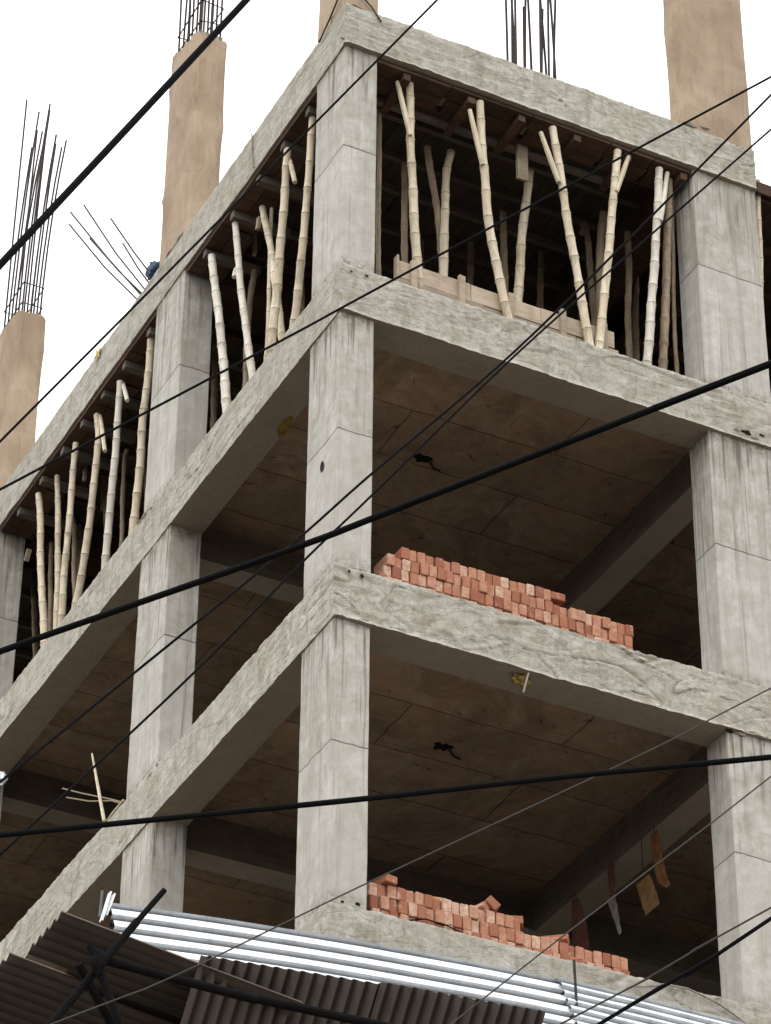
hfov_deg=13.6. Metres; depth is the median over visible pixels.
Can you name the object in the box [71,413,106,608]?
bamboo prop
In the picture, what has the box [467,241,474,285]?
bamboo prop
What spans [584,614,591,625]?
brick
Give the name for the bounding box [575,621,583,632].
brick
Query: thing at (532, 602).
brick
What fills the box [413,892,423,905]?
brick
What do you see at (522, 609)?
brick
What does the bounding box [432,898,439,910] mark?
brick
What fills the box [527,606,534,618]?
brick
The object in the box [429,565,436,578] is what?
brick
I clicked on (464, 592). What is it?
brick
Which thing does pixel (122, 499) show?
bamboo prop
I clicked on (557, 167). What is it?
bamboo prop
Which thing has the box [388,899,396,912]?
brick
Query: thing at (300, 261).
bamboo prop
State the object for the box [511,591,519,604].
brick
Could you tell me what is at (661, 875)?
cloth strip
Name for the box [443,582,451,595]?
brick
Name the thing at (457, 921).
brick
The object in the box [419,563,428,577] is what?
brick
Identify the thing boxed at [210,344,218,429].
bamboo prop
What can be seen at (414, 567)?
brick
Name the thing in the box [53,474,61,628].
bamboo prop
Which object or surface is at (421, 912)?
brick
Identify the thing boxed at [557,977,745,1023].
tin sheet
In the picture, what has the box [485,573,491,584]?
brick
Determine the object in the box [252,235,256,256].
wood offcut
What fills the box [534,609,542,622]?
brick
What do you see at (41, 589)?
bamboo prop
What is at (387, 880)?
brick
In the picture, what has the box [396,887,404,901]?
brick
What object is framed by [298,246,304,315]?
bamboo prop
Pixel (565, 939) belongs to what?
brick
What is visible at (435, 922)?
cord
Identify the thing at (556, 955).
brick
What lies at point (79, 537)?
bamboo prop
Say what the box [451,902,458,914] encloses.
brick
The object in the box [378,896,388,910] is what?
brick
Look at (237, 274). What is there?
bamboo prop
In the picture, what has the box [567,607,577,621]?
brick
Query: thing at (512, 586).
brick
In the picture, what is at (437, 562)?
brick
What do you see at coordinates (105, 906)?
bent metal strip
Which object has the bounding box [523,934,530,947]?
brick
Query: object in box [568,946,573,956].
brick
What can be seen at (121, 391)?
bamboo prop
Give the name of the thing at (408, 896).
brick
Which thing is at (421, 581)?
brick
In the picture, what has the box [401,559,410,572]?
brick
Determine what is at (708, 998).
cord
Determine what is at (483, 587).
brick
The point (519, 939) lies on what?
brick
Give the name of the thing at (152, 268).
plastic rag
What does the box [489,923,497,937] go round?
brick
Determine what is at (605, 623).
brick
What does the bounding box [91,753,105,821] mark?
split stick
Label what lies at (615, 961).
brick
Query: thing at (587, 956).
brick
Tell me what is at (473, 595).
brick
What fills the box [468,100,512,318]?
bamboo prop
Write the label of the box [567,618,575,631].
brick
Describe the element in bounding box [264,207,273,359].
bamboo prop
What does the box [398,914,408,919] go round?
brick
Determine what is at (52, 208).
overhead cable
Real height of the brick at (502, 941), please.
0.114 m
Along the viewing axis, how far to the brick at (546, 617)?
26.60 m
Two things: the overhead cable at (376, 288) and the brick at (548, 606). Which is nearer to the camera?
the overhead cable at (376, 288)
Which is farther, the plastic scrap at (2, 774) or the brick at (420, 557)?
the plastic scrap at (2, 774)
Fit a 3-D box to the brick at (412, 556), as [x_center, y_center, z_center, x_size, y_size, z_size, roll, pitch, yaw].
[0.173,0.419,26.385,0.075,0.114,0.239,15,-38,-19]
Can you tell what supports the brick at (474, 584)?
on the brick at (473, 595)
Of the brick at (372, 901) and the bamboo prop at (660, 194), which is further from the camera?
the bamboo prop at (660, 194)
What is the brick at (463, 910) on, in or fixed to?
on the brick at (466, 923)
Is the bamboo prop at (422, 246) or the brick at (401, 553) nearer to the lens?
the brick at (401, 553)
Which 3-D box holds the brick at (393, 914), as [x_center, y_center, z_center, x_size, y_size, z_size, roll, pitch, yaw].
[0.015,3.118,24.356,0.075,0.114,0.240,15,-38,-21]
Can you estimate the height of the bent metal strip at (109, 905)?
0.189 m
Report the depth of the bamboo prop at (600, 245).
30.35 m
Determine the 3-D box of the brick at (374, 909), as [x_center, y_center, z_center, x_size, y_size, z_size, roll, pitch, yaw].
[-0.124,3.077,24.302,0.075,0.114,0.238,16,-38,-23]
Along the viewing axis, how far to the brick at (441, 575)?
26.30 m
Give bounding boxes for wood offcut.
[24,548,31,561]
[82,466,86,481]
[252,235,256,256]
[255,216,260,230]
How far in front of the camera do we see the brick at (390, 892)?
24.40 m
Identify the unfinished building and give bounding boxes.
[0,0,770,1023]
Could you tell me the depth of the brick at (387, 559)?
26.16 m
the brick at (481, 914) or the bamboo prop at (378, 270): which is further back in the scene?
the bamboo prop at (378, 270)
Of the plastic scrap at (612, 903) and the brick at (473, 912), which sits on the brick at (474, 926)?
the brick at (473, 912)
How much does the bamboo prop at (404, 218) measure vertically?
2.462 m
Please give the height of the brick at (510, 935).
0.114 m
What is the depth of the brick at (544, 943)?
24.82 m
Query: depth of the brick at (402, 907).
24.35 m
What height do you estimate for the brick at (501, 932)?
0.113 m
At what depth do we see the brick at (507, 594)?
26.54 m
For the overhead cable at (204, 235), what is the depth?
12.97 m
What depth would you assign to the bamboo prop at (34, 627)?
35.85 m
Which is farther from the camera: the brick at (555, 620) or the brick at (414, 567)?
the brick at (555, 620)
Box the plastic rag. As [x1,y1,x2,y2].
[145,260,159,279]
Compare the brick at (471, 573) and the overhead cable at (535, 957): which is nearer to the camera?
the overhead cable at (535, 957)
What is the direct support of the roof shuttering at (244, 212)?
attached to the unfinished building
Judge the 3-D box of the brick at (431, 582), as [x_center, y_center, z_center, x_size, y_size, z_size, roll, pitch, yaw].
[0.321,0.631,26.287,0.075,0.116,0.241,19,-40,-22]
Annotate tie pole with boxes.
[573,959,577,1006]
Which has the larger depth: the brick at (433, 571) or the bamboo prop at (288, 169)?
the bamboo prop at (288, 169)
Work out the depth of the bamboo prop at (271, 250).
29.92 m
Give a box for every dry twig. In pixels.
[62,788,120,801]
[66,797,122,803]
[249,124,253,167]
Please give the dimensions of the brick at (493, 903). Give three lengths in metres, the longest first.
0.239 x 0.114 x 0.075 m
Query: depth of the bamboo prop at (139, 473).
31.56 m
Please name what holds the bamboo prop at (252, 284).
on the unfinished building
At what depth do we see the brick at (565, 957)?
24.81 m
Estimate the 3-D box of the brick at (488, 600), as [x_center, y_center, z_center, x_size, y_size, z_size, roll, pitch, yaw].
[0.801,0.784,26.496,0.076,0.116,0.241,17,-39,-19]
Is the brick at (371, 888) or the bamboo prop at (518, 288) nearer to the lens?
the brick at (371, 888)
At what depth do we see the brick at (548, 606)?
26.68 m
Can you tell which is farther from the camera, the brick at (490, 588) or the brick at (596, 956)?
the brick at (490, 588)
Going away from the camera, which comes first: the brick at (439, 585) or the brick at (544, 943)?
the brick at (544, 943)
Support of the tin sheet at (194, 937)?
on the corrugated canopy
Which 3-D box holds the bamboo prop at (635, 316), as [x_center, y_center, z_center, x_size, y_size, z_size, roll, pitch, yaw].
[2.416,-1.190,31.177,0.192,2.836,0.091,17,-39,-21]
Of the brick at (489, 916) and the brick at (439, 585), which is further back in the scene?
the brick at (439, 585)
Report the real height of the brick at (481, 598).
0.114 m
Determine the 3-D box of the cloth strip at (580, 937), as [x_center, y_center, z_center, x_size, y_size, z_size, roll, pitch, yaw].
[1.731,3.655,28.786,0.014,0.651,0.295,17,-39,-21]
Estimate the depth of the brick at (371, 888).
24.36 m
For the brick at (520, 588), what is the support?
on the brick at (524, 598)
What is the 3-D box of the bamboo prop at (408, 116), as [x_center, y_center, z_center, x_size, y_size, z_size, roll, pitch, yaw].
[0.218,-2.866,28.546,0.308,2.468,0.103,17,-39,-21]
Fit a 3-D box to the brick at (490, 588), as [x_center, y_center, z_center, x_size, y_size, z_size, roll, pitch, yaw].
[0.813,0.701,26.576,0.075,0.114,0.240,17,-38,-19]
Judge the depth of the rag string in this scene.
25.89 m
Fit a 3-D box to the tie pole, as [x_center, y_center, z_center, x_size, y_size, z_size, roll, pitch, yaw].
[1.414,3.645,23.916,0.043,0.730,0.022,17,-39,-21]
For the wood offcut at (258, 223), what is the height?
0.135 m
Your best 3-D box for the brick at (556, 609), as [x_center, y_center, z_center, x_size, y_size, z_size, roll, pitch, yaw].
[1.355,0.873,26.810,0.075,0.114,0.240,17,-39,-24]
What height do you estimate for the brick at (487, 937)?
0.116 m
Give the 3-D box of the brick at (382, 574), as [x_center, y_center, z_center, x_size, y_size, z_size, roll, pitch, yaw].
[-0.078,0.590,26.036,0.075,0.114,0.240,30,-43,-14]
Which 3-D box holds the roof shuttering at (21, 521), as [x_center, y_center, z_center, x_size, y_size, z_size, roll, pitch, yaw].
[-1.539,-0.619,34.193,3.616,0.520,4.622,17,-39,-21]
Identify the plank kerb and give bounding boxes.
[394,254,618,353]
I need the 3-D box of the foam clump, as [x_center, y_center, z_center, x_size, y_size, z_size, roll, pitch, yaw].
[1.091,1.347,26.040,0.166,0.120,0.118,45,-55,-45]
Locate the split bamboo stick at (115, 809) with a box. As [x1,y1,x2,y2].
[106,799,123,820]
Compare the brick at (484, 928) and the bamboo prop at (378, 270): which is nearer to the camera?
the brick at (484, 928)
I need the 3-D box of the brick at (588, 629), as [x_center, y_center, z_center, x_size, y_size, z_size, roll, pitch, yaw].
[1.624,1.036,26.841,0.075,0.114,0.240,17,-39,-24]
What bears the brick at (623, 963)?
on the brick at (625, 972)
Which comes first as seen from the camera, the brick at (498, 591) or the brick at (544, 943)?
the brick at (544, 943)
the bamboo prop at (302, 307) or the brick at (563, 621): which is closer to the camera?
the brick at (563, 621)
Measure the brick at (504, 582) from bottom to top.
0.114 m
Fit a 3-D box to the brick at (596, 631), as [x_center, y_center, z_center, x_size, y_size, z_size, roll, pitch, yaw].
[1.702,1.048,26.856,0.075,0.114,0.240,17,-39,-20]
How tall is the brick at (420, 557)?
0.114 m
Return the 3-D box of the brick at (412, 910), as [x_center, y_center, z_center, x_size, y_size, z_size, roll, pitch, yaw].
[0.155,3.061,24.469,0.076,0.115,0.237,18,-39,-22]
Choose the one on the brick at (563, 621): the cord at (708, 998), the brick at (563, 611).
the brick at (563, 611)
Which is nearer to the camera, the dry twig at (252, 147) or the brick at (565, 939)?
the brick at (565, 939)
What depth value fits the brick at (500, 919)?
24.73 m
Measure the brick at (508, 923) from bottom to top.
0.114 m
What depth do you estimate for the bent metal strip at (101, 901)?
22.65 m
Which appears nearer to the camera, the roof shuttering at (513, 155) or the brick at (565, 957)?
the brick at (565, 957)
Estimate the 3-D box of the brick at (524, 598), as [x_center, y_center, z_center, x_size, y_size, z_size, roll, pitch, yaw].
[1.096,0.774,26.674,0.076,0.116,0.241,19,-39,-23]
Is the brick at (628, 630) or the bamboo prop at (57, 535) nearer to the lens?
the brick at (628, 630)
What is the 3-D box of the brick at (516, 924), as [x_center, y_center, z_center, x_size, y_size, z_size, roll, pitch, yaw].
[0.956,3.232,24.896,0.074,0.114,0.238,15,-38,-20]
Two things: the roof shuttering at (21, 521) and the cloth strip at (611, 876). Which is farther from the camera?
the roof shuttering at (21, 521)
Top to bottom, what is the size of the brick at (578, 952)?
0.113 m
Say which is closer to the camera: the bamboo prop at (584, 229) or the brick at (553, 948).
the brick at (553, 948)
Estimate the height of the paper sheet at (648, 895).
0.790 m
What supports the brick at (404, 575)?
on the brick
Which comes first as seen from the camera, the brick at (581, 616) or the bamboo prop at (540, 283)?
the brick at (581, 616)
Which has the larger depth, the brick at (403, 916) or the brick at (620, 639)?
the brick at (620, 639)
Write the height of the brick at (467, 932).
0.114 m
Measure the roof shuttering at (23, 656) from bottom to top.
0.521 m
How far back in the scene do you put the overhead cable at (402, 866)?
14.05 m
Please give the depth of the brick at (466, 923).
24.55 m
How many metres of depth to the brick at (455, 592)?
26.29 m
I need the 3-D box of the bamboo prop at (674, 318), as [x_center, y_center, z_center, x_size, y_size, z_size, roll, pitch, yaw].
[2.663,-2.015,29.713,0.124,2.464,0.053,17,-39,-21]
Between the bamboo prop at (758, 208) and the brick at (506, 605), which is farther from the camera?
the bamboo prop at (758, 208)
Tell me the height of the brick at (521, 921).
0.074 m
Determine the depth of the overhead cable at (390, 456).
13.21 m
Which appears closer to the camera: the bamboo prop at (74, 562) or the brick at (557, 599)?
the brick at (557, 599)
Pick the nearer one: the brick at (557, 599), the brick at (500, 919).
the brick at (500, 919)
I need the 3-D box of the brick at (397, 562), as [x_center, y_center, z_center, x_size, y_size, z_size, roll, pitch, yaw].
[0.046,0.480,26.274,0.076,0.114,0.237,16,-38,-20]
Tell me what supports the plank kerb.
on the unfinished building
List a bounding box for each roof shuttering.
[0,306,287,539]
[13,559,94,683]
[24,189,678,577]
[187,89,316,283]
[242,60,689,308]
[614,181,770,391]
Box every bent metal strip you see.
[98,890,103,916]
[99,891,111,922]
[104,893,115,917]
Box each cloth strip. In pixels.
[571,894,589,949]
[607,863,614,896]
[650,825,670,887]
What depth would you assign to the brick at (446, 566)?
26.43 m
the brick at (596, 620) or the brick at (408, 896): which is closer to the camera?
the brick at (408, 896)
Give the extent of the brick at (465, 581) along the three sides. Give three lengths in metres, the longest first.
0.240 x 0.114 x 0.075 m
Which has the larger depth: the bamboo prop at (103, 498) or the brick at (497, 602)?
the bamboo prop at (103, 498)
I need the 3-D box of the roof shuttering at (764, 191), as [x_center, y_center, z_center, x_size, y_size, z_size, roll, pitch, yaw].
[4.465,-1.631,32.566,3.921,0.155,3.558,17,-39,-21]
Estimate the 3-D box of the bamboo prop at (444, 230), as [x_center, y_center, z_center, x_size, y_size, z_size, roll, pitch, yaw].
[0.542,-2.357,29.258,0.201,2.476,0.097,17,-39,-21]
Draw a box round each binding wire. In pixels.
[319,0,337,42]
[365,0,381,21]
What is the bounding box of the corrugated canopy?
[0,888,545,1023]
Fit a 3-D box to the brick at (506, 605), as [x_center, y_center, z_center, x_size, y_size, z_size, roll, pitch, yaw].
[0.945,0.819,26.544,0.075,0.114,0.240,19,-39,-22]
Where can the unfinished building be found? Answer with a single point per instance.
(334, 668)
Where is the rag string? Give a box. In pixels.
[523,673,528,692]
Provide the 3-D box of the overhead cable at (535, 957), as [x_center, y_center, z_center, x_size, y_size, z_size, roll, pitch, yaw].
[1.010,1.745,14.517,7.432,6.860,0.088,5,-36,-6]
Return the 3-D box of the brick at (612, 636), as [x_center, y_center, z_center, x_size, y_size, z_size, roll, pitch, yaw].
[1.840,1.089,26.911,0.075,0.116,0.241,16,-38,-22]
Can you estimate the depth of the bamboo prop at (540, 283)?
31.48 m
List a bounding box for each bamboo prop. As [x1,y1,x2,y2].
[30,571,38,657]
[35,492,47,646]
[47,542,53,630]
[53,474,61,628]
[58,442,78,625]
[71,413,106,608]
[71,517,77,601]
[77,524,82,593]
[100,478,106,530]
[101,380,128,569]
[119,448,128,546]
[128,338,154,534]
[143,448,147,502]
[208,253,231,412]
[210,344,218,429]
[232,221,255,379]
[242,269,257,387]
[259,205,284,340]
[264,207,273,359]
[266,147,296,356]
[289,116,315,327]
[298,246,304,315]
[375,109,381,275]
[395,80,423,288]
[400,162,408,262]
[420,239,424,267]
[424,145,440,272]
[439,149,454,275]
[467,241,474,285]
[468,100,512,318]
[499,210,508,292]
[513,168,533,301]
[536,250,544,308]
[539,125,593,345]
[579,221,596,326]
[594,148,629,347]
[595,210,606,320]
[624,231,632,357]
[632,277,639,360]
[642,166,668,364]
[658,178,672,369]
[671,195,678,373]
[756,179,763,300]
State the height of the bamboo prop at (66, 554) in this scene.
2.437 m
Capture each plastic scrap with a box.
[0,771,7,784]
[607,863,620,934]
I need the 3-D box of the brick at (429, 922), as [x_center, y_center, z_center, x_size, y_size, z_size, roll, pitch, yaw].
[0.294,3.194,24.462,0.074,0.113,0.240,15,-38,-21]
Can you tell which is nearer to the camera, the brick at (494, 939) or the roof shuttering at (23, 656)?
the brick at (494, 939)
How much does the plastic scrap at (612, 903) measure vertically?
0.766 m
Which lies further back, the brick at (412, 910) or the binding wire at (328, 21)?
the binding wire at (328, 21)
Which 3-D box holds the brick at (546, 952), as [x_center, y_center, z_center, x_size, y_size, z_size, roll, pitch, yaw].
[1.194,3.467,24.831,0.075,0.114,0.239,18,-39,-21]
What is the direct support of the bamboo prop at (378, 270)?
on the unfinished building
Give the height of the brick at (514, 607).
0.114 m
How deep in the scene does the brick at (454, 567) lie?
26.43 m
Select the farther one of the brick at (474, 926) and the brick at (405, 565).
the brick at (405, 565)
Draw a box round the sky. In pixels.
[0,0,770,441]
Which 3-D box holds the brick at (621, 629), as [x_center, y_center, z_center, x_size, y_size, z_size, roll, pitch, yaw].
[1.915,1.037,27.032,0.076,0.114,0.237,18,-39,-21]
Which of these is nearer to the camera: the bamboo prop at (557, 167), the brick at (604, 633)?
the brick at (604, 633)
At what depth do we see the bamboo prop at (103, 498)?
34.67 m
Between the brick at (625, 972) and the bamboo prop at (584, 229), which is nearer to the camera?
the brick at (625, 972)
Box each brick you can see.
[366,895,377,910]
[367,882,376,897]
[369,908,379,911]
[372,873,396,887]
[374,553,394,574]
[376,565,390,576]
[377,572,387,576]
[377,884,384,897]
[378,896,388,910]
[385,885,395,899]
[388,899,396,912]
[389,912,397,917]
[391,567,400,578]
[394,547,408,559]
[394,558,400,570]
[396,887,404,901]
[397,900,407,915]
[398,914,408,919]
[400,570,408,581]
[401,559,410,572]
[405,890,413,902]
[407,902,417,917]
[409,550,416,562]
[409,572,417,585]
[410,562,418,574]
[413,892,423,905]
[415,905,425,918]
[416,552,425,564]
[418,575,425,587]
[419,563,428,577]
[424,894,432,908]
[425,556,432,565]
[426,576,435,588]
[426,908,433,920]
[426,920,434,925]
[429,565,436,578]
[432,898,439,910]
[433,557,442,568]
[434,910,443,924]
[435,580,442,591]
[436,568,445,582]
[440,898,451,912]
[442,912,452,925]
[443,561,449,570]
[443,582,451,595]
[445,571,452,584]
[450,562,459,574]
[451,585,459,597]
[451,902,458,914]
[452,574,460,586]
[453,914,461,928]
[459,565,466,576]
[459,904,468,917]
[460,575,470,587]
[460,586,469,599]
[462,916,471,930]
[462,930,471,935]
[467,567,476,579]
[468,905,478,920]
[469,589,477,601]
[470,579,478,591]
[471,920,478,932]
[472,931,480,937]
[475,901,489,912]
[476,570,484,581]
[477,592,484,604]
[477,909,484,922]
[479,580,487,594]
[479,921,488,934]
[480,934,489,939]
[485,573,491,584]
[485,594,492,606]
[485,895,500,912]
[485,910,494,923]
[487,584,494,596]
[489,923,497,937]
[490,937,497,941]
[492,575,499,586]
[493,586,503,597]
[493,596,502,608]
[495,912,504,926]
[497,926,505,939]
[498,939,506,944]
[500,577,508,588]
[502,599,510,612]
[503,588,510,599]
[504,915,512,928]
[506,928,514,942]
[508,581,516,591]
[510,602,517,613]
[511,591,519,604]
[513,916,522,929]
[513,918,519,930]
[514,931,523,945]
[517,582,524,593]
[518,604,526,616]
[519,593,528,605]
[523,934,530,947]
[525,584,533,596]
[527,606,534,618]
[528,596,535,609]
[531,935,539,949]
[534,586,543,598]
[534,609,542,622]
[536,597,544,610]
[540,934,568,945]
[540,937,549,950]
[542,611,550,624]
[543,950,551,955]
[544,589,550,600]
[544,600,552,613]
[550,591,564,606]
[550,940,558,953]
[551,614,558,626]
[552,604,559,615]
[552,953,560,958]
[558,616,567,628]
[558,942,567,954]
[560,607,566,616]
[561,954,569,959]
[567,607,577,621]
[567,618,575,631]
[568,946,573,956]
[574,946,583,959]
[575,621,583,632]
[578,610,585,623]
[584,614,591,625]
[584,624,591,634]
[584,950,591,962]
[592,615,600,626]
[592,625,600,637]
[592,951,601,963]
[601,617,610,630]
[601,629,607,639]
[602,953,610,967]
[607,630,616,643]
[610,955,619,968]
[611,621,616,631]
[616,634,623,644]
[617,623,624,636]
[620,957,627,970]
[622,969,629,974]
[623,635,632,647]
[625,624,633,637]
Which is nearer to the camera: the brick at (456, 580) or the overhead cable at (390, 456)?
the overhead cable at (390, 456)
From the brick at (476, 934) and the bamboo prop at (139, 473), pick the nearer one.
the brick at (476, 934)
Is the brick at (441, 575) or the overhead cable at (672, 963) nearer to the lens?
the overhead cable at (672, 963)
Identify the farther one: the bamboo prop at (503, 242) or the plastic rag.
the plastic rag
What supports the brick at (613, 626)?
on the brick at (612, 636)
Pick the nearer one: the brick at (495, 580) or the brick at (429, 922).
the brick at (429, 922)
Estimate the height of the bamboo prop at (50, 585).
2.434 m
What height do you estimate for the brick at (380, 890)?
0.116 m
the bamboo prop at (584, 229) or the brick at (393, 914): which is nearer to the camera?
the brick at (393, 914)
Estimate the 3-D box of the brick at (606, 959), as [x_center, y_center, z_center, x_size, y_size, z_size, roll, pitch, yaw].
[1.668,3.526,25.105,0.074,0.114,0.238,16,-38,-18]
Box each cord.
[409,918,462,932]
[630,983,747,1023]
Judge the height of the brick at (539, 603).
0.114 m
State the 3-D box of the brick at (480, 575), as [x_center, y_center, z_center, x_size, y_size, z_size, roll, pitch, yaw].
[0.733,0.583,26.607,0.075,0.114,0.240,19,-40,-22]
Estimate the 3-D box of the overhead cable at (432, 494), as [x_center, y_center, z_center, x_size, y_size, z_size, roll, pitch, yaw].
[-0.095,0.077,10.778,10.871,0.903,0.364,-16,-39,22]
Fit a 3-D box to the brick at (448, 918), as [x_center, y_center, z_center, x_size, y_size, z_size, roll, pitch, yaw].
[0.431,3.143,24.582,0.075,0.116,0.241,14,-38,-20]
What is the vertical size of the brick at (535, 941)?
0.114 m
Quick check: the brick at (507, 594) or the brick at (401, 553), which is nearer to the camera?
the brick at (401, 553)
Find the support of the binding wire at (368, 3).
hanging from the unfinished building
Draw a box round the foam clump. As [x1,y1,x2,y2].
[511,673,530,686]
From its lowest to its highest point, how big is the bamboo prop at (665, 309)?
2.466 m
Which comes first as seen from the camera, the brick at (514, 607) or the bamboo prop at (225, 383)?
the brick at (514, 607)
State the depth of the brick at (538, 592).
26.71 m
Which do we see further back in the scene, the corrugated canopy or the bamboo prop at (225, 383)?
the bamboo prop at (225, 383)
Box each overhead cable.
[0,0,250,269]
[0,0,437,442]
[0,76,770,490]
[0,94,770,783]
[0,128,770,855]
[0,360,770,654]
[0,754,770,837]
[51,687,770,1023]
[451,776,770,1023]
[559,907,770,1023]
[596,916,770,1023]
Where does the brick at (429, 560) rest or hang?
on the brick at (433, 571)
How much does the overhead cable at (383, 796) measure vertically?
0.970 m
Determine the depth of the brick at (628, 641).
26.89 m
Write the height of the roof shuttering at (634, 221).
0.466 m
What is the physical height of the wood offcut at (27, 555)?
0.132 m
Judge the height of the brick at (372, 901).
0.114 m
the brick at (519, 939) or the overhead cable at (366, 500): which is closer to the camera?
the overhead cable at (366, 500)
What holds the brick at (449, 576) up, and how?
on the brick at (447, 588)
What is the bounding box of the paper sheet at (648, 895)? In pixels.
[636,836,659,915]
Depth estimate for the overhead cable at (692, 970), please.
10.99 m
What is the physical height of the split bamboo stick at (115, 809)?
0.047 m
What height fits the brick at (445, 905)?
0.114 m
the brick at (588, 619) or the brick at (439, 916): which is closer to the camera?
the brick at (439, 916)
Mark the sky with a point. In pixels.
(97, 63)
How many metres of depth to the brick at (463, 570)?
26.47 m
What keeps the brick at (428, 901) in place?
on the brick at (430, 914)
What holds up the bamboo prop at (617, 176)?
on the unfinished building
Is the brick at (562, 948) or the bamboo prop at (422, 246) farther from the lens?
the bamboo prop at (422, 246)
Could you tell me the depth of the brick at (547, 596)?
26.74 m
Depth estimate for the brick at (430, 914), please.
24.46 m
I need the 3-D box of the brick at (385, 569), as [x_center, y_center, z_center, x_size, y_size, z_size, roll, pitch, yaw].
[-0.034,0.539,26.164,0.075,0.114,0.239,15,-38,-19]
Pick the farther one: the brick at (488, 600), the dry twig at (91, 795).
the dry twig at (91, 795)
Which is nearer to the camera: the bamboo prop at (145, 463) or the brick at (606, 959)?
the brick at (606, 959)
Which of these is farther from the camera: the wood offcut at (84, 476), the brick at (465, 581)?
the wood offcut at (84, 476)
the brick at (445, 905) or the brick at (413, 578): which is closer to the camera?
the brick at (445, 905)
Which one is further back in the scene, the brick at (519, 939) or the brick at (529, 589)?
the brick at (529, 589)
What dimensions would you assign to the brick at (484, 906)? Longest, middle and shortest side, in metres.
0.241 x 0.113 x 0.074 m
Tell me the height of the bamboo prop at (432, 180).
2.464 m
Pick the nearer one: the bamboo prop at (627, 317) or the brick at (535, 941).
the brick at (535, 941)
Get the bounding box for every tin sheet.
[108,902,575,1023]
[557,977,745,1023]
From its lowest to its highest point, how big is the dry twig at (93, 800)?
0.839 m

